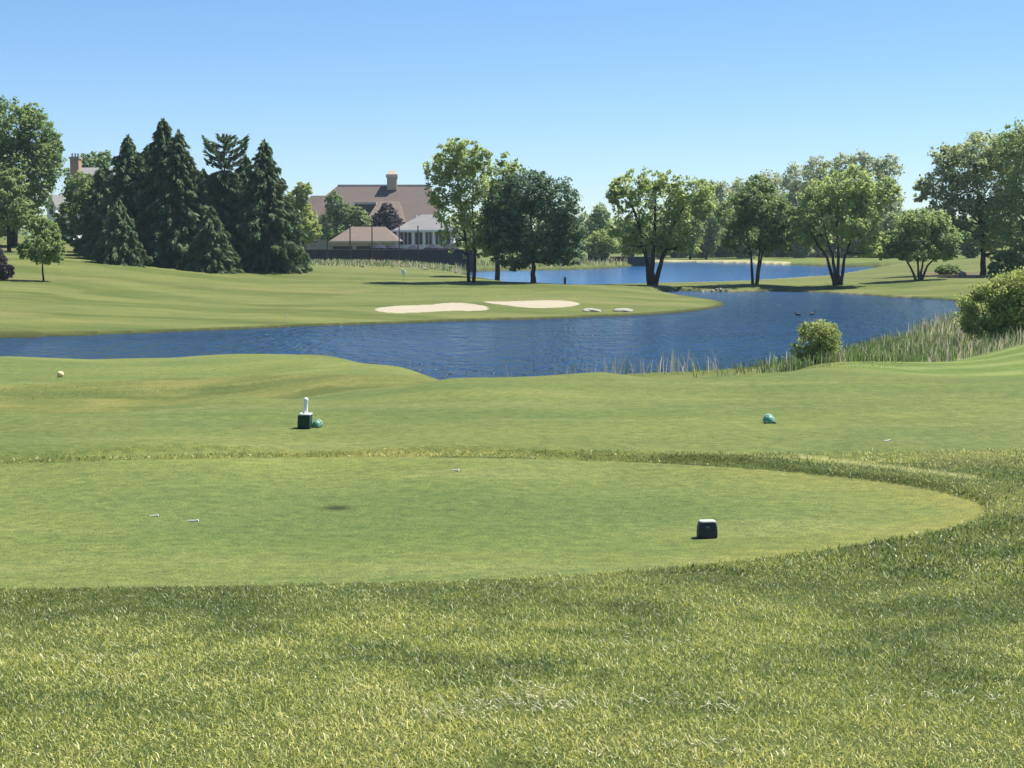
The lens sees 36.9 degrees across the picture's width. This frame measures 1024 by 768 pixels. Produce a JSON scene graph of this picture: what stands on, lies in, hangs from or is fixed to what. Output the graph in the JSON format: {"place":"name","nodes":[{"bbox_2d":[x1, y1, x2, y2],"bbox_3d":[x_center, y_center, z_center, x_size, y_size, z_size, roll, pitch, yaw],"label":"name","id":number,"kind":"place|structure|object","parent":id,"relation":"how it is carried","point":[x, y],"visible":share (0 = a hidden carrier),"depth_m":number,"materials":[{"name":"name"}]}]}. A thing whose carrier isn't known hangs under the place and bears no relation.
{"place":"outdoors","nodes":[
{"label":"outdoors","id":0,"kind":"place"},
{"bbox_2d":[308,258,463,273],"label":"meadow grass","id":1,"kind":"structure","parent":0,"point":[384,262],"depth_m":222.11,"materials":[{"name":"green plant"}]},
{"bbox_2d":[0,291,960,379],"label":"pond","id":2,"kind":"structure","parent":0,"point":[736,327],"depth_m":91.21,"materials":[{"name":"blue liquid"}]},
{"bbox_2d":[0,235,1023,767],"bbox_3d":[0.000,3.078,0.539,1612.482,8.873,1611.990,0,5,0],"label":"ground","id":3,"kind":"structure","parent":0,"point":[74,295],"depth_m":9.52,"materials":[{"name":"green plant"}]},
{"bbox_2d":[0,248,14,280],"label":"plum bush","id":4,"kind":"object","parent":3,"relation":"on","point":[5,266],"visible":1,"depth_m":141.85,"materials":[{"name":"purple plant"}]},
{"bbox_2d":[0,167,37,250],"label":"shade tree","id":5,"kind":"object","parent":3,"relation":"on","point":[13,208],"visible":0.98,"depth_m":187.99,"materials":[{"name":"green plant"}]},
{"bbox_2d":[0,94,67,245],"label":"shade tree","id":6,"kind":"object","parent":3,"relation":"on","point":[41,154],"visible":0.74,"depth_m":199.29,"materials":[{"name":"green plant"}]},
{"bbox_2d":[16,215,66,280],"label":"young tree","id":7,"kind":"object","parent":3,"relation":"on","point":[52,241],"visible":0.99,"depth_m":143.43,"materials":[{"name":"green plant"}]},
{"bbox_2d":[47,194,81,239],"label":"cottage","id":8,"kind":"structure","parent":3,"relation":"on","point":[56,200],"depth_m":225.00,"materials":[{"name":"white paint"}]},
{"bbox_2d":[50,170,93,246],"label":"shade tree","id":9,"kind":"object","parent":3,"relation":"on","point":[72,207],"visible":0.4,"depth_m":194.12,"materials":[{"name":"green plant"}]},
{"bbox_2d":[63,150,113,183],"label":"shade tree","id":10,"kind":"object","parent":3,"relation":"on","point":[90,161],"visible":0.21,"depth_m":271.76,"materials":[{"name":"green plant"}]},
{"bbox_2d":[66,153,115,192],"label":"house","id":11,"kind":"structure","parent":3,"relation":"on","point":[75,164],"depth_m":242.05,"materials":[{"name":"brown brick"}]},
{"bbox_2d":[70,162,112,255],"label":"spruce tree","id":12,"kind":"object","parent":3,"relation":"on","point":[94,201],"visible":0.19,"depth_m":187.19,"materials":[{"name":"green plant"}]},
{"bbox_2d":[82,134,151,257],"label":"spruce tree","id":13,"kind":"object","parent":3,"relation":"on","point":[127,169],"visible":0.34,"depth_m":181.85,"materials":[{"name":"green plant"}]},
{"bbox_2d":[89,198,152,266],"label":"spruce tree","id":14,"kind":"object","parent":3,"relation":"on","point":[117,243],"visible":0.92,"depth_m":173.55,"materials":[{"name":"green plant"}]},
{"bbox_2d":[139,144,150,169],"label":"spruce tree","id":15,"kind":"object","parent":3,"relation":"on","point":[145,149],"visible":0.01,"depth_m":192.53,"materials":[{"name":"green plant"}]},
{"bbox_2d":[124,117,200,267],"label":"spruce tree","id":16,"kind":"object","parent":3,"relation":"on","point":[160,143],"visible":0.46,"depth_m":180.03,"materials":[{"name":"green plant"}]},
{"bbox_2d":[140,129,215,270],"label":"spruce tree","id":17,"kind":"object","parent":3,"relation":"on","point":[186,179],"visible":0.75,"depth_m":179.01,"materials":[{"name":"green plant"}]},
{"bbox_2d":[198,168,210,192],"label":"spruce tree","id":18,"kind":"object","parent":3,"relation":"on","point":[203,171],"visible":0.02,"depth_m":186.52,"materials":[{"name":"green plant"}]},
{"bbox_2d":[0,354,421,385],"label":"tee box","id":19,"kind":"object","parent":3,"relation":"on","point":[14,370],"visible":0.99,"depth_m":36.68,"materials":[{"name":"green plant"}]},
{"bbox_2d":[57,371,63,376],"bbox_3d":[-10.312,-0.222,35.075,0.154,0.145,0.154,0,5,0],"label":"tee marker","id":20,"kind":"object","parent":19,"relation":"on","point":[60,373],"visible":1,"depth_m":35.02,"materials":[{"name":"yellow plastic"}]},
{"bbox_2d":[181,205,244,273],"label":"spruce tree","id":21,"kind":"object","parent":3,"relation":"on","point":[211,250],"visible":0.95,"depth_m":175.95,"materials":[{"name":"green plant"}]},
{"bbox_2d":[197,133,252,268],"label":"spruce tree","id":22,"kind":"object","parent":3,"relation":"on","point":[222,190],"visible":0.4,"depth_m":182.24,"materials":[{"name":"green plant"}]},
{"bbox_2d":[234,154,254,191],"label":"spruce tree","id":23,"kind":"object","parent":3,"relation":"on","point":[241,170],"visible":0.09,"depth_m":187.06,"materials":[{"name":"green plant"}]},
{"bbox_2d":[229,138,311,273],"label":"spruce tree","id":24,"kind":"object","parent":3,"relation":"on","point":[268,236],"visible":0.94,"depth_m":181.11,"materials":[{"name":"green plant"}]},
{"bbox_2d":[288,221,312,271],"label":"spruce tree","id":25,"kind":"object","parent":3,"relation":"on","point":[306,267],"visible":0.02,"depth_m":187.93,"materials":[{"name":"green plant"}]},
{"bbox_2d":[287,182,322,251],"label":"shade tree","id":26,"kind":"object","parent":3,"relation":"on","point":[308,217],"visible":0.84,"depth_m":245.16,"materials":[{"name":"green plant"}]},
{"bbox_2d":[326,226,327,258],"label":"net pole","id":27,"kind":"object","parent":3,"relation":"on","point":[327,242],"visible":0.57,"depth_m":263.88,"materials":[{"name":"metal"}]},
{"bbox_2d":[317,190,363,241],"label":"shade tree","id":28,"kind":"object","parent":3,"relation":"on","point":[334,215],"visible":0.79,"depth_m":303.43,"materials":[{"name":"green plant"}]},
{"bbox_2d":[349,226,350,258],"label":"net pole","id":29,"kind":"object","parent":3,"relation":"on","point":[350,239],"visible":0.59,"depth_m":264.29,"materials":[{"name":"metal"}]},
{"bbox_2d":[351,206,374,226],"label":"shade tree","id":30,"kind":"object","parent":3,"relation":"on","point":[362,215],"visible":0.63,"depth_m":302.94,"materials":[{"name":"green plant"}]},
{"bbox_2d":[329,227,402,248],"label":"cart shed","id":31,"kind":"structure","parent":3,"relation":"on","point":[361,237],"depth_m":287.85,"materials":[{"name":"beige"}]},
{"bbox_2d":[333,246,351,248],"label":"garage door","id":32,"kind":"structure","parent":31,"relation":"in","point":[334,247],"depth_m":287.53,"materials":[{"name":"grey glass"}]},
{"bbox_2d":[356,246,370,248],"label":"garage door","id":33,"kind":"structure","parent":31,"relation":"in","point":[357,247],"depth_m":287.53,"materials":[{"name":"grey glass"}]},
{"bbox_2d":[298,171,439,248],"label":"clubhouse","id":34,"kind":"structure","parent":3,"relation":"on","point":[408,202],"depth_m":326.48,"materials":[{"name":"beige paint"}]},
{"bbox_2d":[371,226,372,259],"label":"net pole","id":35,"kind":"object","parent":3,"relation":"on","point":[371,243],"visible":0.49,"depth_m":264.74,"materials":[{"name":"metal"}]},
{"bbox_2d":[369,244,386,248],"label":"parasol","id":36,"kind":"object","parent":3,"relation":"on","point":[378,246],"visible":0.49,"depth_m":277.75,"materials":[{"name":"purple fabric"}]},
{"bbox_2d":[369,202,403,234],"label":"plum tree","id":37,"kind":"object","parent":3,"relation":"on","point":[386,218],"visible":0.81,"depth_m":304.38,"materials":[{"name":"purple plant"}]},
{"bbox_2d":[305,249,473,271],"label":"fence","id":38,"kind":"object","parent":3,"relation":"on","point":[438,255],"visible":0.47,"depth_m":267.87,"materials":[{"name":"metal"}]},
{"bbox_2d":[387,243,404,248],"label":"parasol","id":39,"kind":"object","parent":3,"relation":"on","point":[395,246],"visible":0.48,"depth_m":278.09,"materials":[{"name":"purple fabric"}]},
{"bbox_2d":[398,226,399,259],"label":"net pole","id":40,"kind":"object","parent":3,"relation":"on","point":[399,242],"visible":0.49,"depth_m":265.08,"materials":[{"name":"metal"}]},
{"bbox_2d":[406,245,421,248],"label":"parasol","id":41,"kind":"object","parent":3,"relation":"on","point":[413,247],"visible":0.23,"depth_m":278.44,"materials":[{"name":"purple fabric"}]},
{"bbox_2d":[417,226,418,261],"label":"net pole","id":42,"kind":"object","parent":3,"relation":"on","point":[418,241],"visible":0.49,"depth_m":265.29,"materials":[{"name":"metal"}]},
{"bbox_2d":[391,215,459,248],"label":"pavilion","id":43,"kind":"structure","parent":3,"relation":"on","point":[428,226],"depth_m":299.79,"materials":[{"name":"grey"}]},
{"bbox_2d":[374,302,488,312],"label":"sand bunker","id":44,"kind":"object","parent":3,"relation":"on","point":[457,306],"visible":1,"depth_m":123.61},
{"bbox_2d":[424,244,441,248],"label":"parasol","id":45,"kind":"object","parent":3,"relation":"on","point":[432,246],"visible":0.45,"depth_m":278.54,"materials":[{"name":"purple fabric"}]},
{"bbox_2d":[442,244,458,248],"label":"parasol","id":46,"kind":"object","parent":3,"relation":"on","point":[448,247],"visible":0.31,"depth_m":278.73,"materials":[{"name":"purple fabric"}]},
{"bbox_2d":[327,287,577,301],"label":"putting green","id":47,"kind":"object","parent":3,"relation":"on","point":[445,293],"visible":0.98,"depth_m":146.35,"materials":[{"name":"green plant"}]},
{"bbox_2d":[401,268,405,294],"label":"flagstick","id":48,"kind":"object","parent":47,"relation":"on","point":[403,271],"visible":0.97,"depth_m":146.32,"materials":[{"name":"white fabric"}]},
{"bbox_2d":[0,361,904,400],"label":"bank grass","id":49,"kind":"structure","parent":3,"relation":"on","point":[394,379],"depth_m":31.62,"materials":[{"name":"green plant"}]},
{"bbox_2d":[420,137,493,281],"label":"cottonwood tree","id":50,"kind":"object","parent":3,"relation":"on","point":[465,172],"visible":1,"depth_m":168.13,"materials":[{"name":"green plant"}]},
{"bbox_2d":[0,456,985,590],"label":"tee box","id":51,"kind":"object","parent":3,"relation":"on","point":[283,520],"visible":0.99,"depth_m":12.14,"materials":[{"name":"green plant"}]},
{"bbox_2d":[697,519,717,538],"bbox_3d":[1.445,1.073,11.374,0.146,0.130,0.092,-1,5,-6],"label":"tee marker","id":52,"kind":"object","parent":51,"relation":"on","point":[706,528],"visible":1,"depth_m":11.33,"materials":[{"name":"grey plastic"}]},
{"bbox_2d":[479,151,526,280],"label":"cottonwood tree","id":53,"kind":"object","parent":3,"relation":"on","point":[513,167],"visible":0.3,"depth_m":184.07,"materials":[{"name":"green plant"}]},
{"bbox_2d":[0,367,1023,459],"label":"tee box","id":54,"kind":"object","parent":3,"relation":"on","point":[831,410],"visible":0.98,"depth_m":18.21,"materials":[{"name":"green plant"}]},
{"bbox_2d":[297,397,312,428],"bbox_3d":[-2.356,0.330,17.454,0.150,0.355,0.152,0,5,5],"label":"seed box","id":55,"kind":"object","parent":54,"relation":"on","point":[305,419],"visible":1,"depth_m":17.40,"materials":[{"name":"green plastic"}]},
{"bbox_2d":[312,419,322,427],"bbox_3d":[-2.232,0.450,17.567,0.131,0.098,0.116,3,6,29],"label":"tee marker","id":56,"kind":"object","parent":54,"relation":"on","point":[316,423],"visible":1,"depth_m":17.53,"materials":[{"name":"teal plastic"}]},
{"bbox_2d":[762,414,775,423],"bbox_3d":[2.989,0.403,17.856,0.149,0.109,0.133,-1,5,-9],"label":"tee marker","id":57,"kind":"object","parent":54,"relation":"on","point":[768,419],"visible":1,"depth_m":17.81,"materials":[{"name":"teal plastic"}]},
{"bbox_2d":[17,209,1023,246],"bbox_3d":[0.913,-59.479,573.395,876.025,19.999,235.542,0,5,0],"label":"wood","id":58,"kind":"object","parent":3,"relation":"on","point":[25,232],"visible":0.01,"depth_m":609.16,"materials":[{"name":"green plant"}]},
{"bbox_2d":[475,167,589,282],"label":"maple tree","id":59,"kind":"object","parent":3,"relation":"on","point":[513,224],"visible":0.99,"depth_m":168.88,"materials":[{"name":"green plant"}]},
{"bbox_2d":[487,300,579,307],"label":"sand bunker","id":60,"kind":"object","parent":3,"relation":"on","point":[543,304],"visible":1,"depth_m":129.76},
{"bbox_2d":[53,625,1022,757],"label":"grass clippings","id":61,"kind":"object","parent":3,"relation":"on","point":[504,694],"depth_m":5.96,"materials":[{"name":"green plant"}]},
{"bbox_2d":[455,256,627,270],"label":"reeds","id":62,"kind":"object","parent":3,"relation":"on","point":[580,261],"visible":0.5,"depth_m":300.02,"materials":[{"name":"green plant"}]},
{"bbox_2d":[581,308,601,311],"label":"boulder","id":63,"kind":"object","parent":3,"relation":"on","point":[591,310],"visible":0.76,"depth_m":120.98,"materials":[{"name":"stone"}]},
{"bbox_2d":[588,253,607,261],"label":"fence","id":64,"kind":"object","parent":3,"relation":"on","point":[604,257],"visible":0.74,"depth_m":324.41,"materials":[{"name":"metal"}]},
{"bbox_2d":[584,202,615,252],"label":"tree","id":65,"kind":"object","parent":3,"relation":"on","point":[597,217],"visible":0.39,"depth_m":336.71,"materials":[{"name":"green plant"}]},
{"bbox_2d":[585,229,618,261],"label":"tree","id":66,"kind":"object","parent":3,"relation":"on","point":[597,244],"visible":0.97,"depth_m":322.53,"materials":[{"name":"green plant"}]},
{"bbox_2d":[506,348,719,376],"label":"reeds","id":67,"kind":"object","parent":3,"relation":"on","point":[672,363],"visible":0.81,"depth_m":66.41,"materials":[{"name":"green plant"}]},
{"bbox_2d":[613,308,633,311],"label":"boulder","id":68,"kind":"object","parent":3,"relation":"on","point":[623,310],"visible":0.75,"depth_m":121.64,"materials":[{"name":"stone"}]},
{"bbox_2d":[610,256,650,265],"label":"fence","id":69,"kind":"object","parent":3,"relation":"on","point":[636,261],"visible":0.57,"depth_m":329.88,"materials":[{"name":"metal"}]},
{"bbox_2d":[616,221,650,256],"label":"tree","id":70,"kind":"object","parent":3,"relation":"on","point":[629,245],"visible":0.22,"depth_m":346.01,"materials":[{"name":"green plant"}]},
{"bbox_2d":[602,166,717,284],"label":"cottonwood tree","id":71,"kind":"object","parent":3,"relation":"on","point":[661,242],"visible":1,"depth_m":175.06,"materials":[{"name":"green plant"}]},
{"bbox_2d":[646,222,676,259],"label":"tree","id":72,"kind":"object","parent":3,"relation":"on","point":[658,255],"visible":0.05,"depth_m":400.39,"materials":[{"name":"green plant"}]},
{"bbox_2d":[667,252,677,257],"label":"tree","id":73,"kind":"object","parent":3,"relation":"on","point":[673,255],"visible":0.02,"depth_m":430.78,"materials":[{"name":"green plant"}]},
{"bbox_2d":[670,206,707,259],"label":"tree","id":74,"kind":"object","parent":3,"relation":"on","point":[689,253],"visible":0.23,"depth_m":394.02,"materials":[{"name":"green plant"}]},
{"bbox_2d":[688,180,719,257],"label":"tree","id":75,"kind":"object","parent":3,"relation":"on","point":[712,190],"visible":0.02,"depth_m":421.64,"materials":[{"name":"green plant"}]},
{"bbox_2d":[695,198,723,258],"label":"tree","id":76,"kind":"object","parent":3,"relation":"on","point":[710,245],"visible":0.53,"depth_m":397.29,"materials":[{"name":"green plant"}]},
{"bbox_2d":[708,181,736,256],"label":"tree","id":77,"kind":"object","parent":3,"relation":"on","point":[721,192],"visible":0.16,"depth_m":430.26,"materials":[{"name":"green plant"}]},
{"bbox_2d":[714,228,735,256],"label":"tree","id":78,"kind":"object","parent":3,"relation":"on","point":[721,252],"visible":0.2,"depth_m":413.08,"materials":[{"name":"green plant"}]},
{"bbox_2d":[724,177,755,255],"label":"tree","id":79,"kind":"object","parent":3,"relation":"on","point":[736,183],"visible":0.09,"depth_m":440.42,"materials":[{"name":"green plant"}]},
{"bbox_2d":[730,200,765,258],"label":"tree","id":80,"kind":"object","parent":3,"relation":"on","point":[740,254],"visible":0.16,"depth_m":399.64,"materials":[{"name":"green plant"}]},
{"bbox_2d":[714,174,798,283],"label":"cottonwood tree","id":81,"kind":"object","parent":3,"relation":"on","point":[771,227],"visible":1,"depth_m":178.23,"materials":[{"name":"green plant"}]},
{"bbox_2d":[756,169,789,255],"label":"tree","id":82,"kind":"object","parent":3,"relation":"on","point":[777,181],"visible":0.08,"depth_m":429.70,"materials":[{"name":"green plant"}]},
{"bbox_2d":[768,227,790,256],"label":"tree","id":83,"kind":"object","parent":3,"relation":"on","point":[778,252],"visible":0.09,"depth_m":409.12,"materials":[{"name":"green plant"}]},
{"bbox_2d":[776,161,812,223],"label":"tree","id":84,"kind":"object","parent":3,"relation":"on","point":[793,186],"visible":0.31,"depth_m":421.63,"materials":[{"name":"green plant"}]},
{"bbox_2d":[786,211,820,257],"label":"tree","id":85,"kind":"object","parent":3,"relation":"on","point":[799,251],"visible":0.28,"depth_m":391.20,"materials":[{"name":"green plant"}]},
{"bbox_2d":[792,154,838,256],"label":"tree","id":86,"kind":"object","parent":3,"relation":"on","point":[826,164],"visible":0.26,"depth_m":414.13,"materials":[{"name":"green plant"}]},
{"bbox_2d":[789,319,842,363],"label":"shrub","id":87,"kind":"object","parent":3,"relation":"on","point":[821,332],"visible":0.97,"depth_m":65.11,"materials":[{"name":"green plant"}]},
{"bbox_2d":[690,330,960,377],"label":"reeds","id":88,"kind":"object","parent":3,"relation":"on","point":[882,349],"visible":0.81,"depth_m":70.27,"materials":[{"name":"green plant"}]},
{"bbox_2d":[817,152,855,256],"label":"tree","id":89,"kind":"object","parent":3,"relation":"on","point":[838,161],"visible":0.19,"depth_m":409.98,"materials":[{"name":"green plant"}]},
{"bbox_2d":[786,163,901,284],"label":"cottonwood tree","id":90,"kind":"object","parent":3,"relation":"on","point":[834,208],"visible":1,"depth_m":176.16,"materials":[{"name":"green plant"}]},
{"bbox_2d":[841,148,879,256],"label":"tree","id":91,"kind":"object","parent":3,"relation":"on","point":[863,161],"visible":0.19,"depth_m":405.70,"materials":[{"name":"green plant"}]},
{"bbox_2d":[848,209,883,257],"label":"tree","id":92,"kind":"object","parent":3,"relation":"on","point":[864,236],"visible":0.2,"depth_m":384.46,"materials":[{"name":"green plant"}]},
{"bbox_2d":[868,153,905,218],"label":"tree","id":93,"kind":"object","parent":3,"relation":"on","point":[883,164],"visible":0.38,"depth_m":398.89,"materials":[{"name":"green plant"}]},
{"bbox_2d":[875,211,900,256],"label":"tree","id":94,"kind":"object","parent":3,"relation":"on","point":[888,220],"visible":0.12,"depth_m":380.87,"materials":[{"name":"green plant"}]},
{"bbox_2d":[872,207,963,279],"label":"tree","id":95,"kind":"object","parent":3,"relation":"on","point":[900,244],"visible":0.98,"depth_m":181.72,"materials":[{"name":"green plant"}]},
{"bbox_2d":[933,264,961,274],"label":"bush","id":96,"kind":"object","parent":3,"relation":"on","point":[945,269],"visible":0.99,"depth_m":204.81,"materials":[{"name":"green plant"}]},
{"bbox_2d":[894,308,1023,361],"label":"reeds","id":97,"kind":"object","parent":3,"relation":"on","point":[973,346],"visible":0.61,"depth_m":77.12,"materials":[{"name":"green plant"}]},
{"bbox_2d":[912,129,1023,274],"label":"shade tree","id":98,"kind":"object","parent":3,"relation":"on","point":[979,207],"visible":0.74,"depth_m":199.71,"materials":[{"name":"green plant"}]},
{"bbox_2d":[957,219,998,257],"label":"tree","id":99,"kind":"object","parent":3,"relation":"on","point":[973,249],"visible":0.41,"depth_m":313.06,"materials":[{"name":"green plant"}]},
{"bbox_2d":[949,266,1023,345],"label":"willow bush","id":100,"kind":"object","parent":3,"relation":"on","point":[1004,299],"visible":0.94,"depth_m":79.50,"materials":[{"name":"green plant"}]},
{"bbox_2d":[987,117,1023,250],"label":"shade tree","id":101,"kind":"object","parent":3,"relation":"on","point":[1012,194],"visible":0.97,"depth_m":192.53,"materials":[{"name":"green plant"}]},
{"bbox_2d":[987,243,1023,277],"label":"bush","id":102,"kind":"object","parent":3,"relation":"on","point":[1014,258],"visible":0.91,"depth_m":189.22,"materials":[{"name":"green plant"}]},
{"bbox_2d":[0,447,1023,589],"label":"fringe grass","id":103,"kind":"structure","parent":0,"point":[930,551],"depth_m":11.47,"materials":[{"name":"green plant"}]},
{"bbox_2d":[0,0,1023,243],"label":"sky","id":104,"kind":"structure","parent":0,"point":[340,92],"materials":[{"name":"blue"}]},
{"bbox_2d":[466,262,877,283],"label":"lake","id":105,"kind":"structure","parent":0,"point":[691,272],"depth_m":260.78,"materials":[{"name":"blue liquid"}]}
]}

